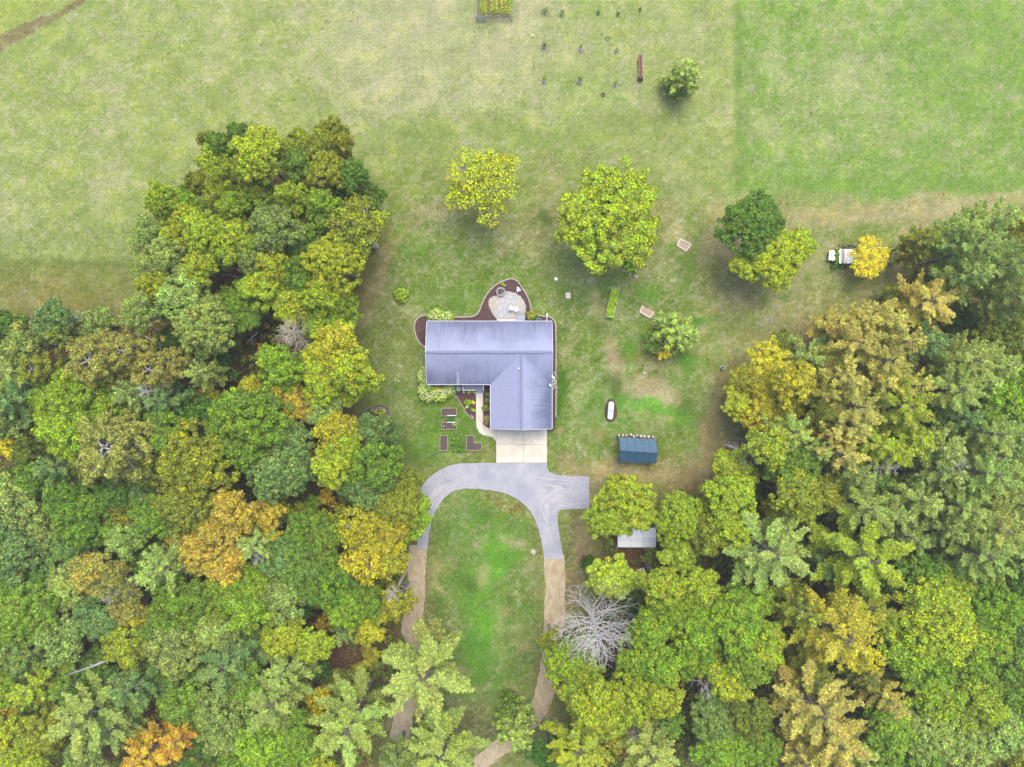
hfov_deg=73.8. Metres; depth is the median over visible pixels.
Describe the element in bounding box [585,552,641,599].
oak tree
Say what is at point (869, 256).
birch tree
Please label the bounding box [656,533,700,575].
oak tree
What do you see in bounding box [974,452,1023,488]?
white pine
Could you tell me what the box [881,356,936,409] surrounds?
white pine
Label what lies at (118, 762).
undergrowth
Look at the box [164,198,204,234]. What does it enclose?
oak tree
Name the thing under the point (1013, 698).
oak tree
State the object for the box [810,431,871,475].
white pine
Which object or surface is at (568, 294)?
well cover
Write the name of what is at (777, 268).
oak tree
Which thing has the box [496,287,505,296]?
fire pit
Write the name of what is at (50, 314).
oak tree
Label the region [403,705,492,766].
white pine
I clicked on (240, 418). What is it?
oak tree
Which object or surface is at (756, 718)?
oak tree
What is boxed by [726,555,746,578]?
tree
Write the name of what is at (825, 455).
white pine
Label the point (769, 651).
oak tree
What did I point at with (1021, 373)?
oak tree
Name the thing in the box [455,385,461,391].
air conditioner
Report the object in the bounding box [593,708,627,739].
oak tree
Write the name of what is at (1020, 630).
oak tree
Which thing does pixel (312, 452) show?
tree
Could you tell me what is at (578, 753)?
white pine
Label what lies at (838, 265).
vine
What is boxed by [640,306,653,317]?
timber frame
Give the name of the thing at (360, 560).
birch tree
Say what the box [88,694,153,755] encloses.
white pine
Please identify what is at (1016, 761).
oak tree
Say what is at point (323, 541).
oak tree
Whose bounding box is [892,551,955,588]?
oak tree
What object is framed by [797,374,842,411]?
white pine
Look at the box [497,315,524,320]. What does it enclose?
back deck
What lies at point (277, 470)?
oak tree
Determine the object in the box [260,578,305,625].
oak tree
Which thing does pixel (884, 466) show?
dead tree
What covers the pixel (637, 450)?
shelter
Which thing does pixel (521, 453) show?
concrete apron
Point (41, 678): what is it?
white pine
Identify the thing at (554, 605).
dirt track
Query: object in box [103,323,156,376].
red pine
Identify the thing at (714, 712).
oak tree
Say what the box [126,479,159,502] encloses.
oak tree
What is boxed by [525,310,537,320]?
flowering shrub
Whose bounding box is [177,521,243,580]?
oak tree
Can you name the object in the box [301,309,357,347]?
oak tree
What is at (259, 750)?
oak tree
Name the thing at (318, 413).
oak tree
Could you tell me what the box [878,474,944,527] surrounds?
white pine
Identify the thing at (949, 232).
white pine
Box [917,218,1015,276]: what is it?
white pine
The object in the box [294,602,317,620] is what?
oak tree
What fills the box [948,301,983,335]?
tree
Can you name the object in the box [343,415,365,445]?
birch tree
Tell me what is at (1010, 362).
white pine
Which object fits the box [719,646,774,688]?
oak tree
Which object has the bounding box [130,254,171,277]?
birch tree
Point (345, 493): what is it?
oak tree
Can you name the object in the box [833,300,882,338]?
white pine
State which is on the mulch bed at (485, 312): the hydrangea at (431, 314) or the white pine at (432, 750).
the hydrangea at (431, 314)
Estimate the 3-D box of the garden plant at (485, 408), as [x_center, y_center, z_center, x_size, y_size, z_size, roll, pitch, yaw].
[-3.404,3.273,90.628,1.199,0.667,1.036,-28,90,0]
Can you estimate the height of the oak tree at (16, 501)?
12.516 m
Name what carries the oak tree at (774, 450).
on the ground
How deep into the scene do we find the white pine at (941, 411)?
80.98 m
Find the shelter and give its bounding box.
[617,436,657,463]
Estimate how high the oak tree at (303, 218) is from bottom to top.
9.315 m
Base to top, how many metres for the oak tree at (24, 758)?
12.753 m
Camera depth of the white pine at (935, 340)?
80.14 m
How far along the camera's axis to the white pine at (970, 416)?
80.57 m
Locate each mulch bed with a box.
[415,279,555,431]
[442,385,475,418]
[483,385,489,427]
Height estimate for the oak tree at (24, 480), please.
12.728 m
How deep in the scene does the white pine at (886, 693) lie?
80.15 m
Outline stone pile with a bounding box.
[552,371,557,389]
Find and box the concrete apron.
[496,429,546,462]
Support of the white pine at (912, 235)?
on the ground
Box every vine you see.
[831,260,848,268]
[833,247,840,264]
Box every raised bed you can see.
[439,435,447,450]
[441,408,456,415]
[441,421,456,429]
[466,435,481,450]
[605,287,619,317]
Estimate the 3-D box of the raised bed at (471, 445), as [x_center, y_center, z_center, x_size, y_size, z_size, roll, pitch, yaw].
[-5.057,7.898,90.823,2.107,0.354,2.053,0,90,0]
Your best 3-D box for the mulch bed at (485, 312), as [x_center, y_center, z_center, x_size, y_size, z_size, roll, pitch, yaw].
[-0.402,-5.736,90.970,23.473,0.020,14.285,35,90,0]
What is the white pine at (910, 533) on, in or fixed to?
on the ground
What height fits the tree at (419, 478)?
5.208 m
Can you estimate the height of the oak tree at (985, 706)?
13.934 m
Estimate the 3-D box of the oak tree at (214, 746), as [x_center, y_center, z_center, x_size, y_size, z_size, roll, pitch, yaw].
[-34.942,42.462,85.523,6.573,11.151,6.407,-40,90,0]
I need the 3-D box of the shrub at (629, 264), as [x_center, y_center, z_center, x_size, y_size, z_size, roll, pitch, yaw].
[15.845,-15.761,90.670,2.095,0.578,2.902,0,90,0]
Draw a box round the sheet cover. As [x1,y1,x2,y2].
[828,250,835,259]
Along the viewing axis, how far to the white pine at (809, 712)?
78.88 m
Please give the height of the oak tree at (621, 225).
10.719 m
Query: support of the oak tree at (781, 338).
on the ground
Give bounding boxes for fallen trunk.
[65,660,105,675]
[221,273,243,279]
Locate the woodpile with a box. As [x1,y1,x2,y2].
[618,434,654,438]
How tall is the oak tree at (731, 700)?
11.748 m
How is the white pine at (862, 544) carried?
on the ground
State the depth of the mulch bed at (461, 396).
90.96 m
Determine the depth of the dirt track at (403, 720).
90.97 m
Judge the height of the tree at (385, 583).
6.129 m
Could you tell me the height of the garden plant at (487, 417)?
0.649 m
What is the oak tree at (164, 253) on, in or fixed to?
on the ground
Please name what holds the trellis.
on the raised bed at (448, 411)
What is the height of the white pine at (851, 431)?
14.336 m
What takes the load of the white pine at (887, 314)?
on the ground
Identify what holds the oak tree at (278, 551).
on the ground
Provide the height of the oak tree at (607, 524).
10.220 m
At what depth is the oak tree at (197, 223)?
79.46 m
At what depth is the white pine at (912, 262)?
85.44 m
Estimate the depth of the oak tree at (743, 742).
81.18 m
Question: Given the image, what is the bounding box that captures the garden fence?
[476,16,511,20]
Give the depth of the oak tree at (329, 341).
79.20 m
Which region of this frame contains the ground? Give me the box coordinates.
[0,0,1023,766]
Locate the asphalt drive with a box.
[417,463,589,558]
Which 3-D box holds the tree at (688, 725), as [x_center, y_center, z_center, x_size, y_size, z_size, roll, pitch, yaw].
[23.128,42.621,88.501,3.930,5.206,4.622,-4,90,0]
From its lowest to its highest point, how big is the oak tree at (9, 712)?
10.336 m
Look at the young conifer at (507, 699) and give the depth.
87.65 m
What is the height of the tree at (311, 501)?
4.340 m
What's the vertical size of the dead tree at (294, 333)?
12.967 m
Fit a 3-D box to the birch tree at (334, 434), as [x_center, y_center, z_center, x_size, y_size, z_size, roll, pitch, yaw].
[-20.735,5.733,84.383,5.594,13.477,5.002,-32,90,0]
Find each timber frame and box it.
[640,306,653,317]
[677,239,690,251]
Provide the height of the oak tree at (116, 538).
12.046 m
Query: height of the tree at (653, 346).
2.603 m
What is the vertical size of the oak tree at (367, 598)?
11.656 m
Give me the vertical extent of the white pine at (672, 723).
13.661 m
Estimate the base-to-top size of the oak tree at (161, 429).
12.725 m
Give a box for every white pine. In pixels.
[0,355,56,403]
[0,364,35,429]
[5,651,86,711]
[30,443,83,487]
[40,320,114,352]
[41,669,132,759]
[48,653,110,705]
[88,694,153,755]
[105,660,179,709]
[112,370,170,413]
[126,239,152,261]
[128,535,200,599]
[141,380,201,424]
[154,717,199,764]
[179,728,218,766]
[181,356,234,393]
[189,621,266,699]
[226,621,272,674]
[234,517,286,561]
[244,654,316,735]
[257,630,321,694]
[308,665,400,766]
[330,625,358,647]
[378,730,419,766]
[382,617,474,726]
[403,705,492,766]
[539,706,614,766]
[564,705,586,738]
[613,711,680,766]
[650,698,685,739]
[722,507,815,592]
[760,409,814,451]
[762,576,829,636]
[768,655,864,751]
[774,718,833,766]
[776,643,833,697]
[782,332,837,376]
[783,690,876,766]
[785,432,833,468]
[785,583,887,676]
[796,541,846,584]
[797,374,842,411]
[800,412,847,450]
[801,508,915,606]
[806,304,849,344]
[810,403,874,448]
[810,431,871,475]
[811,349,868,404]
[817,316,887,375]
[821,453,877,493]
[821,472,899,536]
[824,566,901,637]
[824,716,880,766]
[829,375,891,435]
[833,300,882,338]
[833,656,881,693]
[835,422,897,470]
[845,332,913,392]
[847,490,913,536]
[850,359,903,405]
[850,667,911,718]
[855,297,910,342]
[859,376,940,440]
[859,432,919,473]
[867,414,940,462]
[871,321,928,364]
[876,505,936,559]
[878,283,906,304]
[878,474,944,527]
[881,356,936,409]
[888,242,929,270]
[889,223,941,258]
[894,268,961,333]
[894,449,969,498]
[897,318,954,370]
[902,420,967,469]
[909,511,969,547]
[911,357,991,417]
[914,212,988,260]
[915,391,950,422]
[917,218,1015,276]
[918,329,1004,389]
[918,480,1006,541]
[920,391,984,440]
[927,251,997,306]
[930,527,1018,583]
[931,443,1023,503]
[944,361,1004,406]
[948,488,1023,562]
[950,267,1023,327]
[950,405,1023,463]
[952,195,1023,243]
[956,340,1023,391]
[966,236,1023,299]
[966,478,1023,520]
[974,420,1023,459]
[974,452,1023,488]
[977,529,1023,579]
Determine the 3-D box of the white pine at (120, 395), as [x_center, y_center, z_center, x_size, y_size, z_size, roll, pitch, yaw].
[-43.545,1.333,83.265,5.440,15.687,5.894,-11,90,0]
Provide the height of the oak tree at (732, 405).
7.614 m
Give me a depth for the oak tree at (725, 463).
83.47 m
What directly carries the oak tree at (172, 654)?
on the ground
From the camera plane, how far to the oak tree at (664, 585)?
79.09 m
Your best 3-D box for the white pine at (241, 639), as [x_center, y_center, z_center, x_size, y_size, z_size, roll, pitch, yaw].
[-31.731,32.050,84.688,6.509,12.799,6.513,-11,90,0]
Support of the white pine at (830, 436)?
on the ground
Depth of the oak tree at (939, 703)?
79.14 m
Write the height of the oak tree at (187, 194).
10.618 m
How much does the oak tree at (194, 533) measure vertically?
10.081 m
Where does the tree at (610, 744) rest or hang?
on the ground
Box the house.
[425,313,554,429]
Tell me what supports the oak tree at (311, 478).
on the ground
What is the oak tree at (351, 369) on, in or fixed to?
on the ground
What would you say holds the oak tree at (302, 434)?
on the ground
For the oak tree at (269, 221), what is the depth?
78.59 m
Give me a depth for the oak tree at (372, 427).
80.98 m
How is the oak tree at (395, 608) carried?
on the ground
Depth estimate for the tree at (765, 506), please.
87.11 m
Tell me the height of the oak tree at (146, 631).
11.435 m
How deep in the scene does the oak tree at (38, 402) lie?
79.78 m
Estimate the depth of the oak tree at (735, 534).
79.33 m
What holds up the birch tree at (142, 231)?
on the ground
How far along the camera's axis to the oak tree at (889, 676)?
83.32 m
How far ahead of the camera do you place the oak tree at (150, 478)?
79.55 m
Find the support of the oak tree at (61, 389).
on the ground
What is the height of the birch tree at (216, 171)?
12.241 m
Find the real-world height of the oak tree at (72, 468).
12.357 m
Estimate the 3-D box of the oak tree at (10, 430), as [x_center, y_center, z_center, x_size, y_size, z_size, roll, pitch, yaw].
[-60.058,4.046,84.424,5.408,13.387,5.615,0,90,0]
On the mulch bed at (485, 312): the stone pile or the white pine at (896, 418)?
the stone pile
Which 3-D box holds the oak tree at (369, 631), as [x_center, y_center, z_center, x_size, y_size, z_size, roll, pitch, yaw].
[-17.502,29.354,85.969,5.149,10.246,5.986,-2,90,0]
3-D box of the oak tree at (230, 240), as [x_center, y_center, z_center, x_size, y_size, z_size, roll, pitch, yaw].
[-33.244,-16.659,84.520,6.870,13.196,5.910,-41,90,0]
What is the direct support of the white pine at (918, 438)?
on the ground
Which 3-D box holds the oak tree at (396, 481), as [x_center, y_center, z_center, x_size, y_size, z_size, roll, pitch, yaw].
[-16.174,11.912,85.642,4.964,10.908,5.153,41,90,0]
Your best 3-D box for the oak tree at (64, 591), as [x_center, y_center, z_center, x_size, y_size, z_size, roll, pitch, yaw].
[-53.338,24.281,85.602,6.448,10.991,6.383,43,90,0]
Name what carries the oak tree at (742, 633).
on the ground
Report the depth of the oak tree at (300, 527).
80.63 m
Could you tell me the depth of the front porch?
90.68 m
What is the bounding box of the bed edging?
[414,278,556,416]
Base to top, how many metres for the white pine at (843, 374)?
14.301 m
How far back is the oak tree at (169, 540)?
81.86 m
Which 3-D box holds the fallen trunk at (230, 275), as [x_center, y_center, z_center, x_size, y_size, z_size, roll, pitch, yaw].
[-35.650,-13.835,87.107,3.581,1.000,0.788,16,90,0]
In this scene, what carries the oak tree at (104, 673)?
on the ground
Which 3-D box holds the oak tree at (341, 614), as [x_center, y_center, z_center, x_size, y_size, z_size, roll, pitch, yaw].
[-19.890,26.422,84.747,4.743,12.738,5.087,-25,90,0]
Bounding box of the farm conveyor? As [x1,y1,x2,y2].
[638,54,642,80]
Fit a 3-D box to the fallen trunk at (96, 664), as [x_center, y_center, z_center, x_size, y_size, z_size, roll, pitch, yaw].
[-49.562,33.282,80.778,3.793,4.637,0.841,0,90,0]
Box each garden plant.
[481,404,489,411]
[484,415,489,420]
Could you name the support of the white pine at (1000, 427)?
on the ground
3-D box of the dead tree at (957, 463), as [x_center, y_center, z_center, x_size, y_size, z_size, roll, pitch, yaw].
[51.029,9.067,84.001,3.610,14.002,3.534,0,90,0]
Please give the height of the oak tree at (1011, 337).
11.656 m
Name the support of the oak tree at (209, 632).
on the ground
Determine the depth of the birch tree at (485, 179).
83.62 m
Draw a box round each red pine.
[16,348,66,386]
[63,327,139,391]
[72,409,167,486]
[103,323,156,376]
[129,335,189,396]
[156,346,206,378]
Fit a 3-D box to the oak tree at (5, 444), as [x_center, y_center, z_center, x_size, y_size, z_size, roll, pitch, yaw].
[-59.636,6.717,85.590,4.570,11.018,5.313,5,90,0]
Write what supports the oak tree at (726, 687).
on the ground
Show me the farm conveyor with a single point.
(640, 69)
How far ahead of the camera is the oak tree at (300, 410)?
81.32 m
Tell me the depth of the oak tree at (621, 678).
83.77 m
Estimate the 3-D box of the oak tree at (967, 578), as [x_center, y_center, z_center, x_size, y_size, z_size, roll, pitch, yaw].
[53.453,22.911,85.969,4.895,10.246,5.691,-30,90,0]
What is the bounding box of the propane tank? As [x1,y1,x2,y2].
[607,402,613,419]
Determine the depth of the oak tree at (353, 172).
81.12 m
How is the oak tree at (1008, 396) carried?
on the ground
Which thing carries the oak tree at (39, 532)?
on the ground
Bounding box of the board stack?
[838,249,853,263]
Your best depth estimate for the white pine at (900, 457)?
79.54 m
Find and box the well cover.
[565,292,570,297]
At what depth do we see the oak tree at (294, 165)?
80.60 m
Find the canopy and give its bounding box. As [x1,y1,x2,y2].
[615,525,655,547]
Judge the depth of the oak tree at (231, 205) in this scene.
79.90 m
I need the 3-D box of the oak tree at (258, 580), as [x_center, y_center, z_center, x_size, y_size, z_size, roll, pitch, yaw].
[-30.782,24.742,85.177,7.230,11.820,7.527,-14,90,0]
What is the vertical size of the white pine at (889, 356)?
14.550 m
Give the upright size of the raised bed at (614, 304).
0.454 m
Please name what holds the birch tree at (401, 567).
on the ground
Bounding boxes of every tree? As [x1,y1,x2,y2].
[0,309,29,342]
[0,319,70,368]
[0,395,23,440]
[0,419,35,459]
[0,471,48,529]
[0,513,36,558]
[0,535,50,586]
[0,570,50,593]
[0,580,61,647]
[0,637,48,679]
[0,670,25,708]
[0,687,46,720]
[0,699,58,756]
[0,737,49,766]
[9,427,47,465]
[11,455,55,497]
[11,692,42,721]
[13,701,68,758]
[23,557,59,593]
[24,517,55,550]
[27,373,72,420]
[29,402,97,462]
[31,297,81,347]
[31,604,84,669]
[41,475,107,517]
[43,530,99,567]
[43,561,86,610]
[44,366,127,414]
[48,482,113,548]
[62,727,128,766]
[65,443,131,483]
[66,551,131,598]
[71,592,126,641]
[75,304,130,341]
[76,641,119,684]
[88,383,135,426]
[93,470,142,512]
[94,563,143,613]
[100,621,150,674]
[101,582,135,603]
[102,502,133,532]
[102,521,148,561]
[107,587,155,628]
[118,291,174,337]
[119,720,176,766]
[126,452,163,490]
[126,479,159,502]
[126,541,166,578]
[127,493,174,539]
[128,212,180,246]
[128,609,146,626]
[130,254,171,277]
[133,267,166,303]
[136,613,163,647]
[137,382,197,397]
[137,409,195,456]
[139,658,168,684]
[142,181,183,218]
[142,297,172,319]
[142,626,211,681]
[145,236,185,272]
[146,575,203,641]
[150,473,222,535]
[154,266,217,321]
[154,326,185,355]
[154,417,240,506]
[155,670,220,729]
[158,217,188,248]
[161,522,188,545]
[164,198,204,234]
[166,253,212,276]
[171,296,238,354]
[171,396,227,438]
[172,183,212,215]
[177,249,235,288]
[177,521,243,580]
[179,576,212,614]
[180,658,222,689]
[181,207,225,253]
[183,169,218,197]
[187,605,247,654]
[189,506,213,536]
[190,322,238,359]
[191,672,260,739]
[193,142,243,181]
[193,728,246,758]
[194,379,221,404]
[195,129,208,145]
[198,287,221,303]
[201,176,244,204]
[201,543,245,587]
[203,154,240,186]
[203,562,257,622]
[204,217,256,266]
[205,130,237,158]
[206,385,295,469]
[207,352,236,388]
[210,486,264,540]
[212,246,237,272]
[213,191,251,228]
[216,739,249,766]
[217,278,264,325]
[221,291,266,334]
[224,588,275,634]
[225,659,274,709]
[226,121,255,155]
[226,125,284,185]
[231,161,274,199]
[233,708,290,766]
[235,247,265,274]
[236,268,285,313]
[236,558,274,612]
[237,179,277,214]
[237,374,262,393]
[240,437,310,506]
[248,204,308,254]
[249,226,278,263]
[251,500,291,533]
[251,533,305,585]
[251,552,263,565]
[255,249,292,285]
[255,342,305,394]
[255,707,321,766]
[257,609,310,663]
[259,530,283,547]
[260,382,285,411]
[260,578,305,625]
[266,373,303,404]
[268,136,288,162]
[269,286,300,321]
[270,196,291,216]
[270,414,315,453]
[272,180,308,216]
[272,314,311,353]
[273,541,327,606]
[274,291,313,327]
[276,495,306,524]
[278,217,328,257]
[278,254,317,291]
[279,145,321,188]
[279,386,312,422]
[280,126,309,150]
[284,508,338,554]
[291,352,304,384]
[293,205,325,234]
[293,457,317,491]
[294,275,341,318]
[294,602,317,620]
[295,418,315,439]
[296,348,345,391]
[296,626,336,663]
[299,232,369,298]
[299,682,331,716]
[300,369,348,410]
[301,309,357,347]
[301,744,336,766]
[302,127,341,160]
[303,392,344,424]
[303,520,345,566]
[304,493,322,516]
[304,707,324,724]
[305,186,342,229]
[305,658,331,682]
[306,150,344,188]
[306,319,358,367]
[307,553,361,615]
[310,410,357,449]
[310,445,357,491]
[310,448,326,460]
[314,114,349,147]
[314,611,332,631]
[318,487,335,504]
[318,504,346,522]
[323,192,391,255]
[325,429,363,463]
[325,589,367,627]
[326,346,385,395]
[326,666,358,701]
[328,295,358,320]
[330,131,354,159]
[330,474,357,501]
[331,157,369,195]
[334,502,388,553]
[336,189,363,211]
[336,292,363,323]
[337,532,396,586]
[337,573,385,628]
[341,382,371,407]
[342,443,367,490]
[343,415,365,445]
[347,441,405,492]
[347,607,387,648]
[348,479,385,513]
[351,412,393,445]
[351,661,369,675]
[355,182,387,213]
[360,644,383,670]
[366,467,421,531]
[370,545,411,580]
[371,519,409,555]
[373,576,399,603]
[378,581,418,622]
[381,420,403,446]
[382,467,398,492]
[386,568,408,601]
[396,493,433,546]
[406,467,424,488]
[444,144,519,227]
[524,729,570,766]
[536,623,561,651]
[542,640,583,684]
[552,653,608,716]
[553,154,663,274]
[559,631,599,664]
[569,677,625,729]
[580,502,621,539]
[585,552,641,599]
[590,472,662,537]
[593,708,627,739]
[604,730,637,754]
[609,671,653,729]
[613,648,633,684]
[615,622,675,681]
[622,589,646,617]
[626,722,641,743]
[632,609,671,649]
[636,560,687,609]
[639,586,692,639]
[640,548,660,564]
[640,672,685,718]
[642,331,660,351]
[644,641,686,688]
[648,339,671,359]
[654,489,703,546]
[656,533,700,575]
[669,629,724,681]
[674,613,719,655]
[675,732,701,766]
[677,566,720,610]
[680,698,702,734]
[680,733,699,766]
[688,585,731,640]
[688,674,712,699]
[688,733,746,766]
[689,512,729,556]
[689,683,741,748]
[698,486,740,521]
[699,474,756,523]
[705,656,753,702]
[708,681,751,703]
[709,512,752,550]
[710,447,761,486]
[712,187,786,259]
[712,607,763,658]
[718,578,775,621]
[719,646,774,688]
[720,385,752,422]
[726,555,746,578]
[726,695,776,740]
[727,244,759,283]
[727,440,759,468]
[728,361,763,398]
[732,734,746,749]
[735,722,782,766]
[736,619,787,671]
[737,376,805,433]
[737,423,790,473]
[739,233,802,292]
[745,335,795,384]
[759,495,787,522]
[762,443,824,491]
[762,467,822,525]
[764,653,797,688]
[768,580,786,601]
[769,327,794,352]
[769,359,816,411]
[781,226,818,265]
[804,395,839,434]
[814,472,846,513]
[848,234,891,279]
[850,687,921,757]
[856,459,895,497]
[856,459,899,477]
[862,738,906,766]
[865,645,902,682]
[876,570,977,665]
[876,613,936,682]
[879,578,905,608]
[881,695,960,765]
[882,638,958,692]
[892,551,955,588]
[896,749,947,766]
[900,669,967,726]
[903,563,975,618]
[905,450,969,471]
[910,552,972,582]
[941,720,997,766]
[946,602,990,673]
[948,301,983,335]
[953,656,1006,700]
[953,675,1011,732]
[962,310,992,340]
[967,573,1023,638]
[969,622,1014,665]
[969,700,1023,760]
[970,319,1023,369]
[972,372,1023,438]
[990,733,1023,766]
[992,633,1023,687]
[993,558,1023,595]
[1000,361,1023,395]
[1000,678,1023,729]
[1004,212,1023,241]
[1012,620,1023,648]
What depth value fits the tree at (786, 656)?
87.32 m
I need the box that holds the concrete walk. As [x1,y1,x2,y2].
[476,393,495,440]
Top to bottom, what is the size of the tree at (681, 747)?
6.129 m
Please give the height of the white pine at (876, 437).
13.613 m
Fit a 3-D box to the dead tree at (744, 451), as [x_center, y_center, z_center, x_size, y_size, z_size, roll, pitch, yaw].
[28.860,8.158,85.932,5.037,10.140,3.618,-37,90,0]
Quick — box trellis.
[447,415,455,422]
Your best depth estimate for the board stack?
90.09 m
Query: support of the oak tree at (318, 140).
on the ground
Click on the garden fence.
(481, 19)
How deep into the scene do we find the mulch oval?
90.95 m
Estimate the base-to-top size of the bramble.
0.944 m
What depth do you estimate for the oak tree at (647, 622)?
79.94 m
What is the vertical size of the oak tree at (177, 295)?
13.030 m
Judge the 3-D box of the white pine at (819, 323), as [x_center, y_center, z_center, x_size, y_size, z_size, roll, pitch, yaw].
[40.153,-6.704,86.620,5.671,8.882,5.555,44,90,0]
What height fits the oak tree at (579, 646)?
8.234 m
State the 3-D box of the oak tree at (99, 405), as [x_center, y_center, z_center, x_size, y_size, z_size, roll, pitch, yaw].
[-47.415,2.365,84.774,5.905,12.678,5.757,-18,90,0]
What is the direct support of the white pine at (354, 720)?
on the ground
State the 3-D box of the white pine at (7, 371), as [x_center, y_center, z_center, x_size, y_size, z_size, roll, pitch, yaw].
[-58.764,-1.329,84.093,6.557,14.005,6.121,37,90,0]
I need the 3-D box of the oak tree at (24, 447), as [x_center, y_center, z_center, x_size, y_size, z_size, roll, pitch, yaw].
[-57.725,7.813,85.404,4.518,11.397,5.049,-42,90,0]
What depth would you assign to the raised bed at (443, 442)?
90.72 m
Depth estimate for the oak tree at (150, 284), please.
79.49 m
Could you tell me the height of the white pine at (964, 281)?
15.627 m
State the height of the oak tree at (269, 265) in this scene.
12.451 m
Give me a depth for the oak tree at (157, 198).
79.96 m
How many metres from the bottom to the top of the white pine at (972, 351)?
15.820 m
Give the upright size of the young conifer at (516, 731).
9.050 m
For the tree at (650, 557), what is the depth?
88.79 m
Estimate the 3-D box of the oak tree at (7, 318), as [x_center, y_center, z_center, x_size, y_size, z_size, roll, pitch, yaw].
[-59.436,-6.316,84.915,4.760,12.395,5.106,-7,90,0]
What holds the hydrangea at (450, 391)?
on the mulch bed at (461, 396)
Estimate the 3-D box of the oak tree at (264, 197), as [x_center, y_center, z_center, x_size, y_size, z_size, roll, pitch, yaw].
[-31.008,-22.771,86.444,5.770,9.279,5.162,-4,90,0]
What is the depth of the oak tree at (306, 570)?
79.66 m
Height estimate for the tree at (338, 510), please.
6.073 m
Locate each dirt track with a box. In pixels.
[384,545,426,766]
[472,555,565,766]
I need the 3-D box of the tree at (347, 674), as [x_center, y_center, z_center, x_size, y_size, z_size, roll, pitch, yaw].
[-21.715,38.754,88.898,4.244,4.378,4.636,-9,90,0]
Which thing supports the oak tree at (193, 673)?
on the ground
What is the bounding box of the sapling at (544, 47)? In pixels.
[542,41,546,49]
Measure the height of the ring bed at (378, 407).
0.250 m
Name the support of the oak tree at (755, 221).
on the ground
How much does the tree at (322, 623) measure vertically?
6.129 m
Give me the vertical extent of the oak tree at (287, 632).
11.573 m
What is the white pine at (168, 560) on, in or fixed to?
on the ground
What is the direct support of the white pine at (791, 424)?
on the ground
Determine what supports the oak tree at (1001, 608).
on the ground
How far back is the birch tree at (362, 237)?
78.90 m
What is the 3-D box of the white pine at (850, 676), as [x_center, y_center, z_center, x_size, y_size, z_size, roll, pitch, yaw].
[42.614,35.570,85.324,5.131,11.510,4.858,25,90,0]
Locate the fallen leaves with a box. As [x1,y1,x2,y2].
[308,153,911,736]
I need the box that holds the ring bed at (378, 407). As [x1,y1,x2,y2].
[367,405,388,416]
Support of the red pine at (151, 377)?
on the ground
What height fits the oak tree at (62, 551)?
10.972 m
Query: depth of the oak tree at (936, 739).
79.49 m
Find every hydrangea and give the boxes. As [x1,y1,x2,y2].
[416,365,425,386]
[417,382,438,403]
[426,307,443,320]
[429,385,448,402]
[441,311,454,320]
[442,385,456,397]
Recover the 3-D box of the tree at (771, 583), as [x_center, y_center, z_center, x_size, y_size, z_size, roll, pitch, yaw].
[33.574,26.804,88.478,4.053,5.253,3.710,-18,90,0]
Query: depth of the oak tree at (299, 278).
79.36 m
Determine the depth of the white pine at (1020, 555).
80.24 m
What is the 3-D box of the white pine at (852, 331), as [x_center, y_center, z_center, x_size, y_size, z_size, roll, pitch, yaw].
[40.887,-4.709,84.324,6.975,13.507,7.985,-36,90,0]
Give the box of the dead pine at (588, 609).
[551,580,639,666]
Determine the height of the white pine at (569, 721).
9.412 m
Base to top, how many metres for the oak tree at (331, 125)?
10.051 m
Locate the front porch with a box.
[462,385,483,393]
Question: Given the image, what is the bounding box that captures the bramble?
[837,241,863,254]
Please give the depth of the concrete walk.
90.92 m
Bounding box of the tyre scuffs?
[427,475,580,544]
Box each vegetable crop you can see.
[451,433,462,451]
[606,288,618,317]
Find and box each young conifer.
[68,311,84,328]
[491,693,537,752]
[496,689,518,718]
[580,554,595,570]
[650,310,700,354]
[656,57,701,102]
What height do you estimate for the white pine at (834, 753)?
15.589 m
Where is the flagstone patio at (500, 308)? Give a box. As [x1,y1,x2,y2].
[489,292,526,318]
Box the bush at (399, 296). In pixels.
[393,288,409,302]
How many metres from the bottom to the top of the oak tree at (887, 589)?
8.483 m
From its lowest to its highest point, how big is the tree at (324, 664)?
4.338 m
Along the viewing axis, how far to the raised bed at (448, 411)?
90.72 m
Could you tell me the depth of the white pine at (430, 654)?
80.49 m
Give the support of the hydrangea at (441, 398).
on the ground
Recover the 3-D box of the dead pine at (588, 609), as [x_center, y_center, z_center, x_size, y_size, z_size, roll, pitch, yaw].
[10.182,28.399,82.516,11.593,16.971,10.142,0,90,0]
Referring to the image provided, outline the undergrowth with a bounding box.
[0,168,1023,766]
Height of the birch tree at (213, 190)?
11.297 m
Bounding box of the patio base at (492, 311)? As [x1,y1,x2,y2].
[488,291,525,318]
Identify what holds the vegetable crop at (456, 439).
on the raised bed
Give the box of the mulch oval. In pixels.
[604,399,616,421]
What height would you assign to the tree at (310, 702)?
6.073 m
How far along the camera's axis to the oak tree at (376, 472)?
78.97 m
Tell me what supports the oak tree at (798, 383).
on the ground
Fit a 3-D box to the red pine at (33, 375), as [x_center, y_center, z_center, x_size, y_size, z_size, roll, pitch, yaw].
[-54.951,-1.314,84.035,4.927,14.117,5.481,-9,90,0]
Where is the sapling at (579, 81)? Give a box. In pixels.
[577,77,582,83]
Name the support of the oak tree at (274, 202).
on the ground
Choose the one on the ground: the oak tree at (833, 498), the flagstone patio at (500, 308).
the oak tree at (833, 498)
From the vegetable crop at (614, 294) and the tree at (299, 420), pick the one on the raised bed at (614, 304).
the vegetable crop at (614, 294)
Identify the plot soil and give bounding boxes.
[478,0,510,17]
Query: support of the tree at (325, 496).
on the ground
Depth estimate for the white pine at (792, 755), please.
80.56 m
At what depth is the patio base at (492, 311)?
90.94 m
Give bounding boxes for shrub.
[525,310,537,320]
[623,256,638,274]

